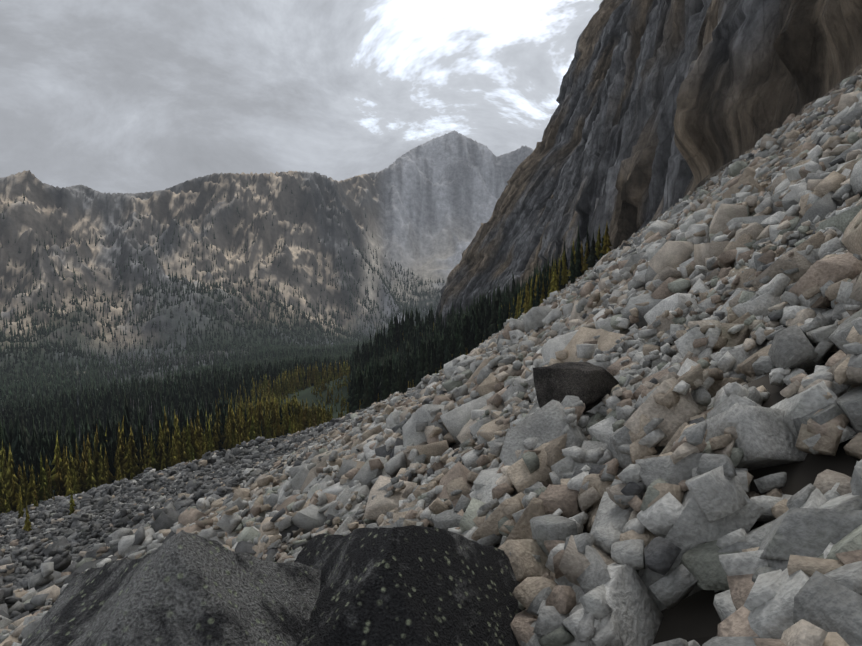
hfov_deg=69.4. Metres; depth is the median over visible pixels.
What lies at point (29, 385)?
forest firs
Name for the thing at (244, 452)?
distant talus rocks
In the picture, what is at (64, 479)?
forest larches
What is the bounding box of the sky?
[0,0,602,193]
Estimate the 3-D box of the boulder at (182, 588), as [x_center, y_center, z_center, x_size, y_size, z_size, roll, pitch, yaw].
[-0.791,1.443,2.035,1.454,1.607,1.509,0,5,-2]
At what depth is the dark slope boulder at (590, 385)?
4.90 m
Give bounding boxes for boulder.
[21,530,320,645]
[294,525,525,645]
[533,362,618,412]
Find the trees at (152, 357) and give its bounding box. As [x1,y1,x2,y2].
[0,296,432,387]
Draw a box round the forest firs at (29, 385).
[0,182,446,406]
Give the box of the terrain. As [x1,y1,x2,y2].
[0,74,861,645]
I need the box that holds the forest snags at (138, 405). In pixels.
[1,366,230,438]
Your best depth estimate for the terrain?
2100.23 m
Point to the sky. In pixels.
(103, 96)
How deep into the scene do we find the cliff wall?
137.78 m
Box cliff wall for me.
[434,0,861,326]
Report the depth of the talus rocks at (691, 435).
2.63 m
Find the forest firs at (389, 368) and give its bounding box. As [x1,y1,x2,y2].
[347,261,537,412]
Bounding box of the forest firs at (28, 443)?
[0,353,351,497]
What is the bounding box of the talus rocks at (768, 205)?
[0,107,861,645]
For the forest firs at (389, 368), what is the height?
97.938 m
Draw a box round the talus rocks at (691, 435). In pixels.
[257,193,861,645]
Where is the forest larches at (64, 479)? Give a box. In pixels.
[0,335,483,530]
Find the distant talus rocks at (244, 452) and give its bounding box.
[0,232,638,531]

